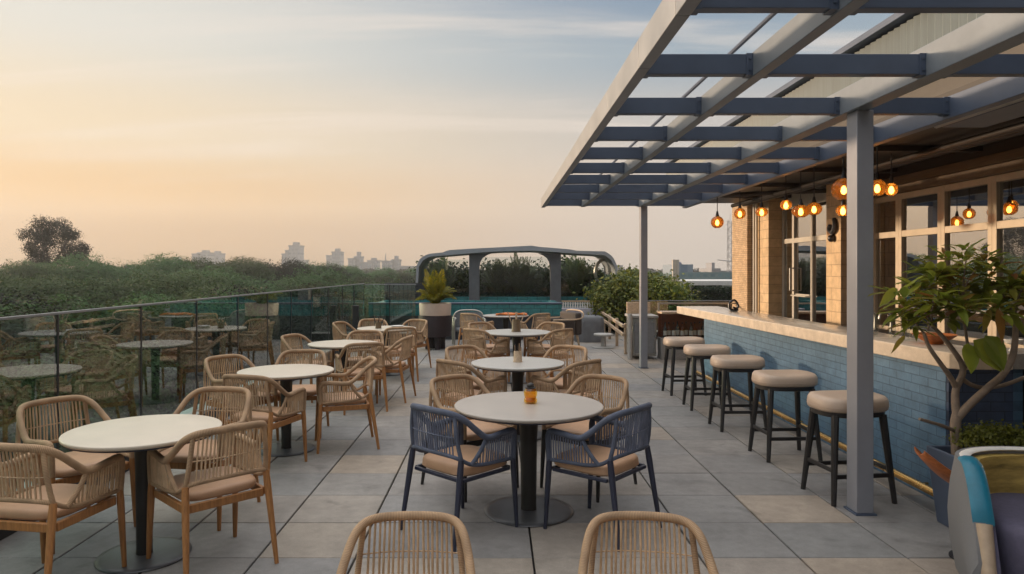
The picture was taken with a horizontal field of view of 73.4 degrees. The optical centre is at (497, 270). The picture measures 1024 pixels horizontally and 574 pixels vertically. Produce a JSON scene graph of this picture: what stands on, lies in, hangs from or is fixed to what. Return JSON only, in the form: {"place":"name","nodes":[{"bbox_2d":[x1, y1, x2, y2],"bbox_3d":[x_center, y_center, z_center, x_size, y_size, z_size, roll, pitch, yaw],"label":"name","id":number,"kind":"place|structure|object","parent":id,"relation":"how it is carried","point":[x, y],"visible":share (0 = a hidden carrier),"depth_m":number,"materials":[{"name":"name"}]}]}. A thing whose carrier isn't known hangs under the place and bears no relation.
{"place":"outdoors","nodes":[
{"label":"outdoors","id":0,"kind":"place"},
{"bbox_2d":[0,0,893,270],"label":"sky","id":1,"kind":"structure","parent":0,"point":[408,130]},
{"bbox_2d":[0,330,958,573],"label":"terrace floor","id":2,"kind":"structure","parent":0,"point":[737,502],"depth_m":4.83,"materials":[{"name":"grey tile"}]},
{"bbox_2d":[0,443,126,573],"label":"rope armchair","id":3,"kind":"object","parent":2,"relation":"on","point":[43,500],"visible":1,"depth_m":3.49,"materials":[{"name":"beige fabric"}]},
{"bbox_2d":[8,395,135,553],"bbox_3d":[-2.743,1.263,4.434,0.579,0.839,0.561,0,0,31],"label":"rope armchair","id":4,"kind":"object","parent":2,"relation":"on","point":[64,472],"visible":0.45,"depth_m":4.49,"materials":[{"name":"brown wood"}]},
{"bbox_2d":[59,414,221,573],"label":"cafe table","id":5,"kind":"object","parent":2,"relation":"on","point":[139,436],"visible":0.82,"depth_m":4.00,"materials":[{"name":"white stone"}]},
{"bbox_2d":[0,283,367,539],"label":"glass railing","id":6,"kind":"object","parent":2,"relation":"on","point":[4,534],"visible":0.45,"depth_m":6.78,"materials":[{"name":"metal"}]},
{"bbox_2d":[157,386,260,530],"bbox_3d":[-2.017,1.263,4.747,0.561,0.839,0.579,0,0,7],"label":"rope armchair","id":7,"kind":"object","parent":2,"relation":"on","point":[179,460],"visible":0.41,"depth_m":4.88,"materials":[{"name":"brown wood"}]},
{"bbox_2d":[146,420,278,573],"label":"rope armchair","id":8,"kind":"object","parent":2,"relation":"on","point":[233,479],"visible":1,"depth_m":3.83,"materials":[{"name":"beige fabric"}]},
{"bbox_2d":[200,354,278,440],"bbox_3d":[-2.543,1.263,6.735,0.580,0.839,0.561,0,0,34],"label":"rope armchair","id":9,"kind":"object","parent":2,"relation":"on","point":[213,380],"visible":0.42,"depth_m":6.79,"materials":[{"name":"beige fabric"}]},
{"bbox_2d":[215,374,306,470],"bbox_3d":[-2.008,1.263,5.854,0.561,0.839,0.580,0,0,16],"label":"rope armchair","id":10,"kind":"object","parent":2,"relation":"on","point":[269,414],"visible":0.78,"depth_m":5.69,"materials":[{"name":"beige fabric"}]},
{"bbox_2d":[237,364,333,456],"bbox_3d":[-1.980,1.306,6.450,0.873,0.746,0.873,0,0,0],"label":"cafe table","id":11,"kind":"object","parent":2,"relation":"on","point":[285,375],"visible":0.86,"depth_m":6.41,"materials":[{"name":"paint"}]},
{"bbox_2d":[267,349,328,438],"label":"rope armchair","id":12,"kind":"object","parent":2,"relation":"on","point":[310,390],"visible":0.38,"depth_m":7.32,"materials":[{"name":"beige fabric"}]},
{"bbox_2d":[278,333,334,402],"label":"rope armchair","id":13,"kind":"object","parent":2,"relation":"on","point":[290,338],"visible":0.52,"depth_m":9.16,"materials":[{"name":"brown wood"}]},
{"bbox_2d":[308,340,376,390],"bbox_3d":[-1.980,1.306,8.850,0.892,0.746,0.892,0,0,0],"label":"cafe table","id":14,"kind":"object","parent":2,"relation":"on","point":[339,345],"visible":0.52,"depth_m":8.79,"materials":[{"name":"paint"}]},
{"bbox_2d":[315,356,379,453],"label":"rope armchair","id":15,"kind":"object","parent":2,"relation":"on","point":[347,399],"visible":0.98,"depth_m":6.45,"materials":[{"name":"beige fabric"}]},
{"bbox_2d":[330,321,373,363],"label":"rope armchair","id":16,"kind":"object","parent":2,"relation":"on","point":[339,332],"visible":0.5,"depth_m":11.42,"materials":[{"name":"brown wood"}]},
{"bbox_2d":[335,342,387,414],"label":"rope armchair","id":17,"kind":"object","parent":2,"relation":"on","point":[379,364],"visible":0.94,"depth_m":8.17,"materials":[{"name":"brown wood"}]},
{"bbox_2d":[346,330,383,394],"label":"rope armchair","id":18,"kind":"object","parent":2,"relation":"on","point":[351,333],"visible":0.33,"depth_m":9.74,"materials":[{"name":"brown wood"}]},
{"bbox_2d":[363,335,415,402],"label":"rope armchair","id":19,"kind":"object","parent":2,"relation":"on","point":[392,365],"visible":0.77,"depth_m":8.81,"materials":[{"name":"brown wood"}]},
{"bbox_2d":[381,327,418,381],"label":"rope armchair","id":20,"kind":"object","parent":2,"relation":"on","point":[414,342],"visible":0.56,"depth_m":10.39,"materials":[{"name":"beige fabric"}]},
{"bbox_2d":[384,283,423,299],"bbox_3d":[-2.600,1.015,19.250,1.120,1.330,0.100,0,0,0],"label":"glass railing","id":21,"kind":"object","parent":2,"relation":"on","point":[402,292],"visible":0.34,"depth_m":19.20,"materials":[{"name":"clear glass"}]},
{"bbox_2d":[336,511,474,573],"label":"rope armchair","id":22,"kind":"object","parent":2,"relation":"on","point":[464,550],"visible":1,"depth_m":2.71,"materials":[{"name":"beige fabric"}]},
{"bbox_2d":[392,319,431,367],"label":"rope armchair","id":23,"kind":"object","parent":2,"relation":"on","point":[421,332],"visible":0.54,"depth_m":11.83,"materials":[{"name":"beige fabric"}]},
{"bbox_2d":[415,269,456,349],"bbox_3d":[-1.379,0.817,14.766,0.897,1.734,1.040,0,0,34],"label":"palm planter","id":24,"kind":"object","parent":2,"relation":"on","point":[435,312],"visible":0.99,"depth_m":14.55,"materials":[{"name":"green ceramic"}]},
{"bbox_2d":[426,257,460,288],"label":"palm shrub","id":25,"kind":"object","parent":2,"relation":"on","point":[449,281],"visible":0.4,"depth_m":22.05,"materials":[{"name":"green plant"}]},
{"bbox_2d":[401,403,518,551],"bbox_3d":[-0.249,1.263,4.480,0.561,0.839,0.580,0,0,44],"label":"rope armchair","id":26,"kind":"object","parent":2,"relation":"on","point":[459,459],"visible":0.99,"depth_m":4.35,"materials":[{"name":"blue fabric"}]},
{"bbox_2d":[368,300,562,339],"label":"raised pool","id":27,"kind":"structure","parent":2,"relation":"on","point":[402,312],"depth_m":16.70,"materials":[{"name":"teal tile"}]},
{"bbox_2d":[449,258,485,295],"bbox_3d":[-1.101,0.625,23.333,1.643,2.117,1.715,0,0,0],"label":"upright shrub","id":28,"kind":"object","parent":2,"relation":"on","point":[461,287],"visible":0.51,"depth_m":22.97,"materials":[{"name":"green plant"}]},
{"bbox_2d":[452,309,485,344],"bbox_3d":[-0.623,1.272,15.334,0.760,0.778,0.686,0,0,-6],"label":"lounge chair","id":29,"kind":"object","parent":2,"relation":"on","point":[456,323],"visible":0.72,"depth_m":15.58,"materials":[{"name":"metal"}]},
{"bbox_2d":[421,374,518,502],"bbox_3d":[-0.218,1.263,5.361,0.561,0.839,0.580,0,0,-41],"label":"rope armchair","id":30,"kind":"object","parent":2,"relation":"on","point":[471,437],"visible":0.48,"depth_m":5.39,"materials":[{"name":"beige fabric"}]},
{"bbox_2d":[434,359,506,419],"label":"rope armchair","id":31,"kind":"object","parent":2,"relation":"on","point":[440,368],"visible":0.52,"depth_m":6.57,"materials":[{"name":"beige fabric"}]},
{"bbox_2d":[442,345,506,419],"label":"rope armchair","id":32,"kind":"object","parent":2,"relation":"on","point":[475,348],"visible":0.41,"depth_m":7.74,"materials":[{"name":"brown wood"}]},
{"bbox_2d":[457,313,493,352],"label":"rope armchair","id":33,"kind":"object","parent":2,"relation":"on","point":[462,321],"visible":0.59,"depth_m":13.75,"materials":[{"name":"beige fabric"}]},
{"bbox_2d":[461,328,509,381],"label":"rope armchair","id":34,"kind":"object","parent":2,"relation":"on","point":[468,333],"visible":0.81,"depth_m":10.09,"materials":[{"name":"beige fabric"}]},
{"bbox_2d":[466,322,510,374],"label":"rope armchair","id":35,"kind":"object","parent":2,"relation":"on","point":[490,346],"visible":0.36,"depth_m":11.23,"materials":[{"name":"beige wicker"}]},
{"bbox_2d":[482,258,512,295],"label":"palm shrub","id":36,"kind":"object","parent":2,"relation":"on","point":[497,286],"visible":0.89,"depth_m":22.40,"materials":[{"name":"green plant"}]},
{"bbox_2d":[416,246,617,307],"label":"canopy pavilion","id":37,"kind":"structure","parent":2,"relation":"on","point":[551,255],"depth_m":20.20,"materials":[{"name":"grey metal"}]},
{"bbox_2d":[471,357,564,441],"bbox_3d":[0.210,1.306,7.000,0.951,0.746,0.951,0,0,0],"label":"cafe table","id":38,"kind":"object","parent":2,"relation":"on","point":[519,369],"visible":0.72,"depth_m":6.90,"materials":[{"name":"white stone"}]},
{"bbox_2d":[485,329,550,383],"bbox_3d":[0.300,1.306,10.500,1.067,0.746,1.067,0,0,0],"label":"cafe table","id":39,"kind":"object","parent":2,"relation":"on","point":[516,337],"visible":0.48,"depth_m":10.36,"materials":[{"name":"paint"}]},
{"bbox_2d":[503,253,538,295],"bbox_3d":[0.735,0.517,22.291,1.218,2.333,1.201,0,0,-14],"label":"palm shrub","id":40,"kind":"object","parent":2,"relation":"on","point":[520,279],"visible":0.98,"depth_m":22.13,"materials":[{"name":"green plant"}]},
{"bbox_2d":[454,391,603,526],"bbox_3d":[0.220,1.306,4.800,1.038,0.746,1.038,0,0,0],"label":"cafe table","id":41,"kind":"object","parent":2,"relation":"on","point":[528,418],"visible":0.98,"depth_m":4.74,"materials":[{"name":"white stone"}]},
{"bbox_2d":[524,257,565,295],"bbox_3d":[1.410,0.602,23.219,1.635,2.214,1.583,0,0,-37],"label":"upright shrub","id":42,"kind":"object","parent":2,"relation":"on","point":[540,286],"visible":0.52,"depth_m":22.94,"materials":[{"name":"green plant"}]},
{"bbox_2d":[523,322,567,373],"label":"rope armchair","id":43,"kind":"object","parent":2,"relation":"on","point":[550,328],"visible":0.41,"depth_m":11.21,"materials":[{"name":"beige wicker"}]},
{"bbox_2d":[526,328,574,381],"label":"rope armchair","id":44,"kind":"object","parent":2,"relation":"on","point":[537,352],"visible":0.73,"depth_m":10.09,"materials":[{"name":"beige fabric"}]},
{"bbox_2d":[527,345,590,393],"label":"rope armchair","id":45,"kind":"object","parent":2,"relation":"on","point":[559,383],"visible":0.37,"depth_m":7.73,"materials":[{"name":"beige wicker"}]},
{"bbox_2d":[537,309,583,345],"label":"upholstered armchair","id":46,"kind":"object","parent":2,"relation":"on","point":[569,319],"visible":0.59,"depth_m":14.69,"materials":[{"name":"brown fabric"}]},
{"bbox_2d":[530,359,605,447],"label":"rope armchair","id":47,"kind":"object","parent":2,"relation":"on","point":[596,367],"visible":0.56,"depth_m":6.56,"materials":[{"name":"beige fabric"}]},
{"bbox_2d":[561,255,592,295],"bbox_3d":[2.552,0.526,22.646,1.124,2.315,1.086,0,0,-38],"label":"palm shrub","id":48,"kind":"object","parent":2,"relation":"on","point":[577,276],"visible":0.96,"depth_m":22.40,"materials":[{"name":"green plant"}]},
{"bbox_2d":[562,300,593,314],"bbox_3d":[2.120,1.245,18.650,1.000,0.870,0.300,0,0,0],"label":"balustrade","id":49,"kind":"object","parent":2,"relation":"on","point":[584,309],"visible":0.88,"depth_m":18.60,"materials":[{"name":"white metal"}]},
{"bbox_2d":[540,374,636,502],"bbox_3d":[0.718,1.263,5.361,0.561,0.839,0.580,0,0,41],"label":"rope armchair","id":50,"kind":"object","parent":2,"relation":"on","point":[579,428],"visible":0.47,"depth_m":5.37,"materials":[{"name":"fabric"}]},
{"bbox_2d":[574,307,603,342],"bbox_3d":[2.200,1.274,16.350,0.738,0.811,0.618,0,0,0],"label":"covered grill","id":51,"kind":"object","parent":2,"relation":"on","point":[592,325],"visible":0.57,"depth_m":16.08,"materials":[{"name":"grey fabric"}]},
{"bbox_2d":[572,278,628,332],"bbox_3d":[2.870,0.965,18.593,1.744,1.531,1.750,0,0,0],"label":"leafy shrub","id":52,"kind":"object","parent":2,"relation":"on","point":[596,298],"visible":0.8,"depth_m":18.38,"materials":[{"name":"green plant"}]},
{"bbox_2d":[543,402,661,551],"bbox_3d":[0.690,1.263,4.482,0.580,0.839,0.561,0,0,41],"label":"rope armchair","id":53,"kind":"object","parent":2,"relation":"on","point":[611,460],"visible":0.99,"depth_m":4.35,"materials":[{"name":"blue fabric"}]},
{"bbox_2d":[601,311,626,353],"bbox_3d":[2.683,1.370,16.008,0.116,0.620,4.587,0,0,3],"label":"rail fence","id":54,"kind":"object","parent":2,"relation":"on","point":[615,327],"visible":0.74,"depth_m":15.29,"materials":[{"name":"brown wood"}]},
{"bbox_2d":[595,266,649,331],"bbox_3d":[3.491,0.774,18.928,1.972,1.822,2.042,0,0,0],"label":"leafy shrub","id":55,"kind":"object","parent":2,"relation":"on","point":[619,284],"visible":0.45,"depth_m":18.43,"materials":[{"name":"green plant"}]},
{"bbox_2d":[625,302,658,359],"bbox_3d":[2.757,1.150,13.283,0.585,1.060,0.695,0,0,0],"label":"service cabinet","id":56,"kind":"object","parent":2,"relation":"on","point":[632,314],"visible":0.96,"depth_m":12.98,"materials":[{"name":"metal"}]},
{"bbox_2d":[613,276,681,326],"bbox_3d":[4.117,0.915,18.340,2.099,1.540,1.878,0,0,0],"label":"leafy shrub","id":57,"kind":"object","parent":2,"relation":"on","point":[652,294],"visible":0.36,"depth_m":18.02,"materials":[{"name":"green plant"}]},
{"bbox_2d":[578,511,718,573],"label":"rope armchair","id":58,"kind":"object","parent":2,"relation":"on","point":[588,550],"visible":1,"depth_m":2.71,"materials":[{"name":"beige fabric"}]},
{"bbox_2d":[638,273,696,324],"bbox_3d":[4.629,0.872,18.160,1.624,1.624,2.021,0,0,-28],"label":"leafy shrub","id":59,"kind":"object","parent":2,"relation":"on","point":[673,289],"visible":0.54,"depth_m":17.89,"materials":[{"name":"green plant"}]},
{"bbox_2d":[661,336,706,395],"bbox_3d":[2.560,1.298,9.420,0.552,0.768,0.426,0,0,-3],"label":"bar stool","id":60,"kind":"object","parent":2,"relation":"on","point":[674,344],"visible":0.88,"depth_m":9.26,"materials":[{"name":"paint"}]},
{"bbox_2d":[656,303,735,359],"bbox_3d":[3.835,1.145,13.155,1.530,1.070,0.450,0,0,0],"label":"bottle display","id":61,"kind":"object","parent":2,"relation":"on","point":[671,317],"visible":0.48,"depth_m":13.30,"materials":[{"name":"brown wood"}]},
{"bbox_2d":[682,344,732,410],"bbox_3d":[2.570,1.298,8.420,0.551,0.768,0.426,0,0,2],"label":"bar stool","id":62,"kind":"object","parent":2,"relation":"on","point":[694,352],"visible":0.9,"depth_m":8.26,"materials":[{"name":"paint"}]},
{"bbox_2d":[708,355,766,431],"bbox_3d":[2.570,1.298,7.350,0.551,0.768,0.426,0,0,-1],"label":"bar stool","id":63,"kind":"object","parent":2,"relation":"on","point":[725,364],"visible":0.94,"depth_m":7.19,"materials":[{"name":"paint"}]},
{"bbox_2d":[541,0,1023,515],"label":"pergola","id":64,"kind":"object","parent":2,"relation":"on","point":[975,47],"visible":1,"depth_m":4.71,"materials":[{"name":"metal"}]},
{"bbox_2d":[748,369,822,462],"bbox_3d":[2.600,1.298,6.220,0.551,0.768,0.426,0,0,-3],"label":"bar stool","id":65,"kind":"object","parent":2,"relation":"on","point":[796,382],"visible":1,"depth_m":6.06,"materials":[{"name":"leather"}]},
{"bbox_2d":[664,13,1023,347],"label":"bar building","id":66,"kind":"structure","parent":2,"relation":"on","point":[960,185],"depth_m":8.05,"materials":[{"name":"beige brick"}]},
{"bbox_2d":[782,188,825,323],"bbox_3d":[4.929,0.197,10.768,0.145,2.941,2.255,0,0,0],"label":"glazed door","id":67,"kind":"structure","parent":66,"relation":"in","point":[803,238],"depth_m":11.05,"materials":[{"name":"clear glass"}]},
{"bbox_2d":[831,157,846,199],"bbox_3d":[3.420,-0.984,6.778,0.227,0.572,0.227,0,0,-40],"label":"pendant lamp","id":68,"kind":"object","parent":66,"relation":"hanging from","point":[839,189],"visible":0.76,"depth_m":6.72,"materials":[{"name":"orange glass"}]},
{"bbox_2d":[873,194,897,330],"bbox_3d":[5.040,-0.090,8.856,0.080,1.736,0.589,0,0,0],"label":"window","id":69,"kind":"structure","parent":66,"relation":"in","point":[885,209],"depth_m":8.91,"materials":[{"name":"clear glass"}]},
{"bbox_2d":[898,186,940,332],"bbox_3d":[5.040,-0.090,8.151,0.080,1.736,0.819,0,0,0],"label":"window","id":70,"kind":"structure","parent":66,"relation":"in","point":[919,211],"depth_m":8.21,"materials":[{"name":"clear glass"}]},
{"bbox_2d":[941,176,991,342],"bbox_3d":[5.040,-0.090,7.341,0.080,1.736,0.799,0,0,0],"label":"window","id":71,"kind":"structure","parent":66,"relation":"in","point":[966,206],"depth_m":7.32,"materials":[{"name":"clear glass"}]},
{"bbox_2d":[934,97,1023,128],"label":"roof gutter","id":72,"kind":"object","parent":66,"relation":"attached to","point":[1011,110],"visible":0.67,"depth_m":5.19,"materials":[{"name":"grey metal"}]},
{"bbox_2d":[992,170,1023,347],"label":"window","id":73,"kind":"structure","parent":66,"relation":"in","point":[1007,188],"depth_m":6.75,"materials":[{"name":"clear glass"}]},
{"bbox_2d":[801,390,896,506],"bbox_3d":[2.610,1.298,5.120,0.551,0.768,0.426,0,0,-7],"label":"bar stool","id":74,"kind":"object","parent":2,"relation":"on","point":[832,404],"visible":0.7,"depth_m":4.97,"materials":[{"name":"beige leather"}]},
{"bbox_2d":[677,306,1023,499],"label":"bar counter","id":75,"kind":"object","parent":2,"relation":"on","point":[911,383],"visible":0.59,"depth_m":5.65,"materials":[{"name":"tile"}]},
{"bbox_2d":[843,311,973,345],"bbox_3d":[4.580,1.087,7.220,0.600,1.187,3.880,0,0,0],"label":"back counter","id":76,"kind":"object","parent":2,"relation":"on","point":[955,342],"visible":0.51,"depth_m":8.19,"materials":[{"name":"metal"}]},
{"bbox_2d":[867,238,1023,527],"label":"potted tree","id":77,"kind":"object","parent":2,"relation":"on","point":[990,351],"visible":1,"depth_m":4.40,"materials":[{"name":"green plant"}]},
{"bbox_2d":[943,419,1023,450],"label":"lime bush","id":78,"kind":"object","parent":77,"relation":"in","point":[982,434],"visible":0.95,"depth_m":4.30,"materials":[{"name":"green plant"}]},
{"bbox_2d":[947,446,1023,573],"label":"tub chair","id":79,"kind":"object","parent":2,"relation":"on","point":[985,506],"visible":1,"depth_m":3.42,"materials":[{"name":"multicoloured fabric"}]},
{"bbox_2d":[658,260,731,302],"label":"neighbour pavilion","id":80,"kind":"structure","parent":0,"point":[707,282],"depth_m":36.00,"materials":[{"name":"white paint"}]},
{"bbox_2d":[914,447,953,559],"bbox_3d":[2.670,1.357,4.000,0.420,0.643,0.220,0,0,0],"label":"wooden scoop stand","id":81,"kind":"object","parent":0,"point":[939,469],"visible":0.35,"depth_m":3.95,"materials":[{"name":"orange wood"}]},
{"bbox_3d":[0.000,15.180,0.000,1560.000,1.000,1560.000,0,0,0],"label":"ground","id":82,"kind":"structure","parent":0,"visible":0},
{"bbox_2d":[0,272,45,301],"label":"park tree","id":83,"kind":"object","parent":82,"relation":"on","point":[10,281],"visible":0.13,"depth_m":50.99,"materials":[{"name":"green plant"}]},
{"bbox_2d":[0,260,52,282],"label":"park tree","id":84,"kind":"object","parent":82,"relation":"on","point":[27,271],"visible":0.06,"depth_m":75.63,"materials":[{"name":"green plant"}]},
{"bbox_2d":[0,258,73,281],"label":"park tree","id":85,"kind":"object","parent":82,"relation":"on","point":[47,265],"visible":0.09,"depth_m":78.64,"materials":[{"name":"green plant"}]},
{"bbox_2d":[0,289,84,325],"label":"park tree","id":86,"kind":"object","parent":82,"relation":"on","point":[13,302],"visible":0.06,"depth_m":30.88,"materials":[{"name":"green plant"}]},
{"bbox_2d":[0,272,96,312],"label":"park tree","id":87,"kind":"object","parent":82,"relation":"on","point":[48,287],"visible":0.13,"depth_m":49.60,"materials":[{"name":"green plant"}]},
{"bbox_2d":[15,214,99,266],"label":"tall tree","id":88,"kind":"object","parent":82,"relation":"on","point":[42,234],"visible":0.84,"depth_m":87.23,"materials":[{"name":"green plant"}]},
{"bbox_2d":[0,292,128,376],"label":"park tree","id":89,"kind":"object","parent":82,"relation":"on","point":[13,331],"visible":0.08,"depth_m":24.53,"materials":[{"name":"green plant"}]},
{"bbox_2d":[0,290,168,337],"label":"park tree","id":90,"kind":"object","parent":82,"relation":"on","point":[65,305],"visible":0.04,"depth_m":33.15,"materials":[{"name":"green plant"}]},
{"bbox_2d":[0,358,199,453],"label":"park tree","id":91,"kind":"object","parent":82,"relation":"on","point":[104,386],"depth_m":19.93,"materials":[{"name":"green plant"}]},
{"bbox_2d":[0,322,203,485],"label":"park tree","id":92,"kind":"object","parent":82,"relation":"on","point":[76,345],"visible":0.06,"depth_m":21.02,"materials":[{"name":"green plant"}]},
{"bbox_2d":[0,330,208,481],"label":"park tree","id":93,"kind":"object","parent":82,"relation":"on","point":[7,392],"visible":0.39,"depth_m":18.67,"materials":[{"name":"green plant"}]},
{"bbox_2d":[45,250,195,287],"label":"park tree","id":94,"kind":"object","parent":82,"relation":"on","point":[94,268],"visible":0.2,"depth_m":80.66,"materials":[{"name":"green plant"}]},
{"bbox_2d":[0,320,271,416],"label":"park tree","id":95,"kind":"object","parent":82,"relation":"on","point":[206,353],"visible":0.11,"depth_m":22.41,"materials":[{"name":"green plant"}]},
{"bbox_2d":[13,291,264,350],"bbox_3d":[-18.649,7.823,33.614,15.216,13.748,14.288,0,0,-16],"label":"park tree","id":96,"kind":"object","parent":82,"relation":"on","point":[175,319],"visible":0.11,"depth_m":31.14,"materials":[{"name":"green plant"}]},
{"bbox_2d":[54,266,233,310],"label":"park tree","id":97,"kind":"object","parent":82,"relation":"on","point":[103,293],"visible":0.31,"depth_m":50.79,"materials":[{"name":"green plant"}]},
{"bbox_2d":[100,286,281,332],"bbox_3d":[-17.154,7.791,38.309,9.777,13.790,10.077,0,0,-27],"label":"park tree","id":98,"kind":"object","parent":82,"relation":"on","point":[154,299],"visible":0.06,"depth_m":38.23,"materials":[{"name":"green plant"}]},
{"bbox_2d":[16,308,367,388],"bbox_3d":[-10.882,8.044,26.079,11.645,13.306,12.402,0,0,20],"label":"park tree","id":99,"kind":"object","parent":82,"relation":"on","point":[116,331],"visible":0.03,"depth_m":24.74,"materials":[{"name":"green plant"}]},
{"bbox_2d":[175,254,277,289],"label":"park tree","id":100,"kind":"object","parent":82,"relation":"on","point":[253,269],"visible":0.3,"depth_m":90.56,"materials":[{"name":"green plant"}]},
{"bbox_2d":[156,304,351,371],"bbox_3d":[-9.291,8.089,28.595,10.138,13.194,9.836,0,0,-42],"label":"park tree","id":101,"kind":"object","parent":82,"relation":"on","point":[276,343],"visible":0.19,"depth_m":26.20,"materials":[{"name":"green plant"}]},
{"bbox_2d":[172,261,356,295],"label":"park tree","id":102,"kind":"object","parent":82,"relation":"on","point":[308,278],"visible":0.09,"depth_m":66.41,"materials":[{"name":"green plant"}]},
{"bbox_2d":[226,257,314,291],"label":"park tree","id":103,"kind":"object","parent":82,"relation":"on","point":[288,268],"visible":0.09,"depth_m":94.97,"materials":[{"name":"green plant"}]},
{"bbox_2d":[194,282,351,325],"bbox_3d":[-13.416,7.678,41.630,9.588,14.016,9.882,0,0,-19],"label":"park tree","id":104,"kind":"object","parent":82,"relation":"on","point":[317,304],"visible":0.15,"depth_m":39.81,"materials":[{"name":"green plant"}]},
{"bbox_2d":[170,277,401,326],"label":"park tree","id":105,"kind":"object","parent":82,"relation":"on","point":[371,296],"visible":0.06,"depth_m":43.99,"materials":[{"name":"green plant"}]},
{"bbox_2d":[269,280,381,316],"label":"park tree","id":106,"kind":"object","parent":82,"relation":"on","point":[313,286],"visible":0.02,"depth_m":46.78,"materials":[{"name":"green plant"}]},
{"bbox_2d":[663,262,731,278],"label":"building","id":107,"kind":"structure","parent":82,"relation":"on","point":[687,269],"depth_m":147.80,"materials":[{"name":"grey glass"}]},
{"bbox_2d":[695,286,731,307],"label":"clipped hedge","id":108,"kind":"object","parent":82,"relation":"on","point":[708,293],"visible":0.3,"depth_m":34.86,"materials":[{"name":"green plant"}]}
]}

